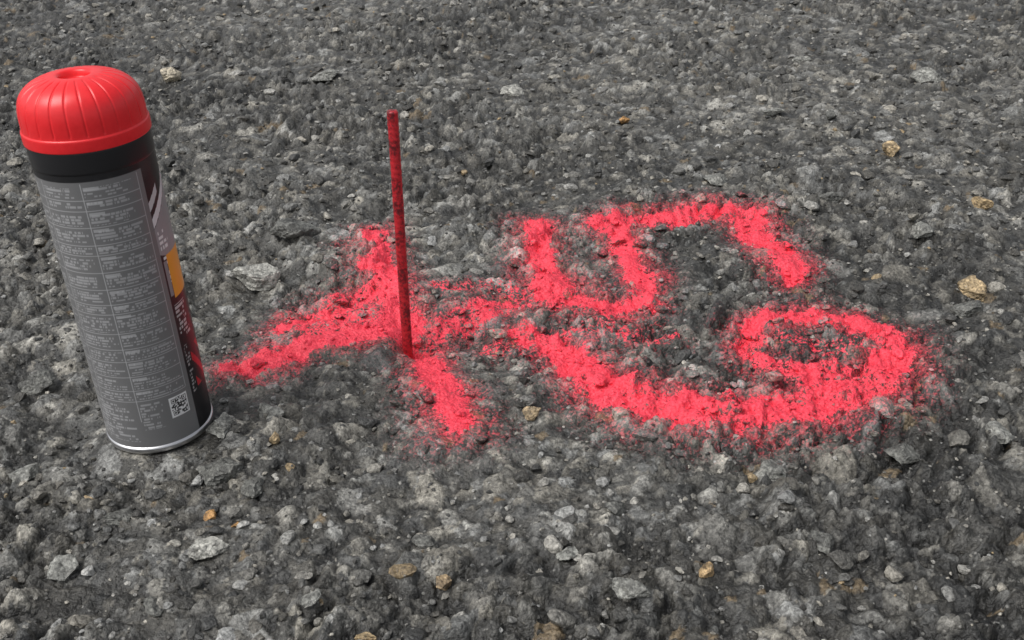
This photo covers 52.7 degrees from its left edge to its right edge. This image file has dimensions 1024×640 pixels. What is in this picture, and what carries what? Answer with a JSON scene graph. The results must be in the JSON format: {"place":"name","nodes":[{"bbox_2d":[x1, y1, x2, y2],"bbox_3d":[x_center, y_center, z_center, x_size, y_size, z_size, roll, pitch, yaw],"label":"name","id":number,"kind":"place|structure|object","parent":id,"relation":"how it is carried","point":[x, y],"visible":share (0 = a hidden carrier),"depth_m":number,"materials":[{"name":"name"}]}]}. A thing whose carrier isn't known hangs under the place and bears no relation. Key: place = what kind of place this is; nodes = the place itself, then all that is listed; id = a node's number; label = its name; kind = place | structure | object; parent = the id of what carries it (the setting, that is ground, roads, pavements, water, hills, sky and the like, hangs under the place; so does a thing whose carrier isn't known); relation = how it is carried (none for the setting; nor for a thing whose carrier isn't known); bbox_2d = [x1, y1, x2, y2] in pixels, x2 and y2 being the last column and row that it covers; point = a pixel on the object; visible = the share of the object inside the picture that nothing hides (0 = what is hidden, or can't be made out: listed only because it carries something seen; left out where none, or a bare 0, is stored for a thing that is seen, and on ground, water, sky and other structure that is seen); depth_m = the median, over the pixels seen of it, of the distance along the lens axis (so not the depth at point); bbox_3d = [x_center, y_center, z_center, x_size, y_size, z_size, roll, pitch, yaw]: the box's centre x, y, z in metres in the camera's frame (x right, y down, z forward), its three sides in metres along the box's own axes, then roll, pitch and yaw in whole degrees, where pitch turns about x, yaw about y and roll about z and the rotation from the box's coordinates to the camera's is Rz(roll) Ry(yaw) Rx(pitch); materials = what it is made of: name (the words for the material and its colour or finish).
{"place":"outdoors","nodes":[
{"label":"outdoors","id":0,"kind":"place"},
{"bbox_2d":[0,0,1023,639],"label":"ground","id":1,"kind":"structure","parent":0,"point":[552,584],"depth_m":0.72,"materials":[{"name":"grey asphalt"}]},
{"bbox_2d":[8,462,39,481],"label":"stone","id":2,"kind":"object","parent":1,"relation":"on","point":[28,472],"visible":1,"depth_m":0.58,"materials":[{"name":"stone"}]},
{"bbox_2d":[18,369,56,395],"bbox_3d":[-0.303,0.040,0.661,0.023,0.015,0.017,-12,32,-20],"label":"stone","id":3,"kind":"object","parent":1,"relation":"on","point":[37,383],"visible":1,"depth_m":0.66,"materials":[{"name":"stone"}]},
{"bbox_2d":[47,553,78,581],"bbox_3d":[-0.226,0.126,0.521,0.015,0.011,0.017,0,30,0],"label":"stone","id":4,"kind":"object","parent":1,"relation":"on","point":[62,568],"visible":1,"depth_m":0.52,"materials":[{"name":"stone"}]},
{"bbox_2d":[16,66,213,453],"bbox_3d":[-0.216,-0.031,0.571,0.063,0.214,0.063,-13,32,-18],"label":"spray paint can","id":5,"kind":"object","parent":1,"relation":"on","point":[86,135],"visible":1,"depth_m":0.54,"materials":[{"name":"printed metal"},{"name":"red plastic"}]},
{"bbox_2d":[100,508,132,524],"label":"stone","id":6,"kind":"object","parent":1,"relation":"on","point":[115,517],"visible":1,"depth_m":0.55,"materials":[{"name":"stone"}]},
{"bbox_2d":[143,596,162,616],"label":"stone","id":7,"kind":"object","parent":1,"relation":"on","point":[152,608],"visible":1,"depth_m":0.50,"materials":[{"name":"stone"}]},
{"bbox_2d":[160,67,181,82],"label":"tan pebble","id":8,"kind":"object","parent":1,"relation":"on","point":[169,74],"visible":1,"depth_m":1.23,"materials":[{"name":"stone"}]},
{"bbox_2d":[188,536,229,559],"bbox_3d":[-0.155,0.118,0.531,0.020,0.008,0.013,0,30,0],"label":"stone","id":9,"kind":"object","parent":1,"relation":"on","point":[204,548],"visible":1,"depth_m":0.53,"materials":[{"name":"stone"}]},
{"bbox_2d":[203,509,216,520],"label":"orange pebble","id":10,"kind":"object","parent":1,"relation":"on","point":[210,514],"visible":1,"depth_m":0.56,"materials":[{"name":"stone"}]},
{"bbox_2d":[206,412,235,438],"bbox_3d":[-0.172,0.062,0.615,0.015,0.012,0.019,14,33,23],"label":"stone","id":11,"kind":"object","parent":1,"relation":"on","point":[220,427],"visible":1,"depth_m":0.61,"materials":[{"name":"stone"}]},
{"bbox_2d":[198,457,243,486],"bbox_3d":[-0.164,0.084,0.585,0.024,0.011,0.023,-18,34,-28],"label":"stone","id":12,"kind":"object","parent":1,"relation":"on","point":[220,471],"visible":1,"depth_m":0.58,"materials":[{"name":"stone"}]},
{"bbox_2d":[240,477,263,497],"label":"stone","id":13,"kind":"object","parent":1,"relation":"on","point":[251,488],"visible":1,"depth_m":0.57,"materials":[{"name":"stone"}]},
{"bbox_2d":[231,262,280,290],"bbox_3d":[-0.193,-0.033,0.782,0.033,0.017,0.025,17,34,27],"label":"stone","id":14,"kind":"object","parent":1,"relation":"on","point":[261,277],"visible":1,"depth_m":0.78,"materials":[{"name":"stone"}]},
{"bbox_2d":[258,401,284,418],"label":"stone","id":15,"kind":"object","parent":1,"relation":"on","point":[270,409],"visible":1,"depth_m":0.63,"materials":[{"name":"stone"}]},
{"bbox_2d":[269,431,279,444],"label":"tan pebble","id":16,"kind":"object","parent":1,"relation":"on","point":[274,438],"visible":1,"depth_m":0.60,"materials":[{"name":"stone"}]},
{"bbox_2d":[269,218,320,239],"bbox_3d":[-0.174,-0.072,0.834,0.025,0.022,0.037,18,35,28],"label":"stone","id":17,"kind":"object","parent":1,"relation":"on","point":[289,228],"visible":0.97,"depth_m":0.82,"materials":[{"name":"stone"}]},
{"bbox_2d":[299,588,320,607],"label":"stone","id":18,"kind":"object","parent":1,"relation":"on","point":[309,599],"visible":1,"depth_m":0.49,"materials":[{"name":"stone"}]},
{"bbox_2d":[311,69,338,81],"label":"stone","id":19,"kind":"object","parent":1,"relation":"on","point":[327,75],"visible":1,"depth_m":1.21,"materials":[{"name":"stone"}]},
{"bbox_2d":[354,632,376,639],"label":"tan pebble","id":20,"kind":"object","parent":1,"relation":"on","point":[366,636],"visible":1,"depth_m":0.48,"materials":[{"name":"stone"}]},
{"bbox_2d":[387,109,412,358],"bbox_3d":[-0.072,-0.035,0.681,0.008,0.212,0.007,0,30,0],"label":"steel marker rod","id":21,"kind":"object","parent":1,"relation":"on","point":[397,195],"visible":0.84,"depth_m":0.66,"materials":[{"name":"red metal"}]},
{"bbox_2d":[411,534,437,548],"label":"stone","id":22,"kind":"object","parent":1,"relation":"on","point":[420,541],"visible":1,"depth_m":0.53,"materials":[{"name":"stone"}]},
{"bbox_2d":[436,574,451,590],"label":"tan pebble","id":23,"kind":"object","parent":1,"relation":"on","point":[444,581],"visible":1,"depth_m":0.51,"materials":[{"name":"stone"}]},
{"bbox_2d":[500,84,523,96],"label":"stone","id":24,"kind":"object","parent":1,"relation":"on","point":[516,90],"visible":0.97,"depth_m":1.18,"materials":[{"name":"stone"}]},
{"bbox_2d":[522,406,540,420],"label":"tan pebble","id":25,"kind":"object","parent":1,"relation":"on","point":[530,413],"visible":1,"depth_m":0.62,"materials":[{"name":"stone"}]},
{"bbox_2d":[556,546,577,560],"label":"stone","id":26,"kind":"object","parent":1,"relation":"on","point":[568,553],"visible":1,"depth_m":0.52,"materials":[{"name":"stone"}]},
{"bbox_2d":[604,501,624,515],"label":"stone","id":27,"kind":"object","parent":1,"relation":"on","point":[616,507],"visible":1,"depth_m":0.56,"materials":[{"name":"stone"}]},
{"bbox_2d":[619,116,629,123],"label":"orange pebble","id":28,"kind":"object","parent":1,"relation":"on","point":[623,119],"visible":1,"depth_m":1.10,"materials":[{"name":"stone"}]},
{"bbox_2d":[612,577,650,599],"bbox_3d":[0.057,0.129,0.497,0.020,0.010,0.013,0,30,0],"label":"stone","id":29,"kind":"object","parent":1,"relation":"on","point":[624,588],"visible":1,"depth_m":0.49,"materials":[{"name":"stone"}]},
{"bbox_2d":[699,562,713,577],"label":"tan pebble","id":30,"kind":"object","parent":1,"relation":"on","point":[706,569],"visible":1,"depth_m":0.51,"materials":[{"name":"stone"}]},
{"bbox_2d":[704,173,725,185],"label":"stone","id":31,"kind":"object","parent":1,"relation":"on","point":[718,179],"visible":1,"depth_m":0.96,"materials":[{"name":"stone"}]},
{"bbox_2d":[759,459,785,481],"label":"stone","id":32,"kind":"object","parent":1,"relation":"on","point":[772,469],"visible":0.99,"depth_m":0.57,"materials":[{"name":"stone"}]},
{"bbox_2d":[761,108,785,115],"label":"stone","id":33,"kind":"object","parent":1,"relation":"on","point":[772,111],"visible":1,"depth_m":1.11,"materials":[{"name":"stone"}]},
{"bbox_2d":[792,56,811,62],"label":"stone","id":34,"kind":"object","parent":1,"relation":"on","point":[797,59],"visible":0.98,"depth_m":1.29,"materials":[{"name":"stone"}]},
{"bbox_2d":[811,529,834,553],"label":"stone","id":35,"kind":"object","parent":1,"relation":"on","point":[825,542],"visible":1,"depth_m":0.52,"materials":[{"name":"stone"}]},
{"bbox_2d":[825,108,835,118],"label":"stone","id":36,"kind":"object","parent":1,"relation":"on","point":[829,113],"visible":1,"depth_m":1.09,"materials":[{"name":"stone"}]},
{"bbox_2d":[819,192,843,202],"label":"stone","id":37,"kind":"object","parent":1,"relation":"on","point":[831,197],"visible":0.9,"depth_m":0.92,"materials":[{"name":"stone"}]},
{"bbox_2d":[869,396,894,418],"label":"stone","id":38,"kind":"object","parent":1,"relation":"on","point":[884,405],"visible":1,"depth_m":0.63,"materials":[{"name":"stone"}]},
{"bbox_2d":[882,141,899,156],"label":"tan pebble","id":39,"kind":"object","parent":1,"relation":"on","point":[890,148],"visible":1,"depth_m":1.01,"materials":[{"name":"stone"}]},
{"bbox_2d":[884,443,919,464],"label":"stone","id":40,"kind":"object","parent":1,"relation":"on","point":[904,453],"visible":1,"depth_m":0.59,"materials":[{"name":"stone"}]},
{"bbox_2d":[912,221,933,238],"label":"stone","id":41,"kind":"object","parent":1,"relation":"on","point":[921,229],"visible":1,"depth_m":0.84,"materials":[{"name":"stone"}]},
{"bbox_2d":[910,67,944,82],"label":"stone","id":42,"kind":"object","parent":1,"relation":"on","point":[922,74],"visible":0.77,"depth_m":1.22,"materials":[{"name":"stone"}]},
{"bbox_2d":[950,300,983,317],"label":"stone","id":43,"kind":"object","parent":1,"relation":"on","point":[967,309],"visible":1,"depth_m":0.74,"materials":[{"name":"stone"}]},
{"bbox_2d":[957,275,986,301],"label":"tan pebble","id":44,"kind":"object","parent":1,"relation":"on","point":[973,287],"visible":0.99,"depth_m":0.77,"materials":[{"name":"stone"}]},
{"bbox_2d":[971,196,993,209],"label":"tan pebble","id":45,"kind":"object","parent":1,"relation":"on","point":[982,203],"visible":0.84,"depth_m":0.90,"materials":[{"name":"stone"}]},
{"bbox_2d":[985,420,1013,443],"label":"stone","id":46,"kind":"object","parent":1,"relation":"on","point":[1003,434],"visible":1,"depth_m":0.60,"materials":[{"name":"stone"}]}
]}

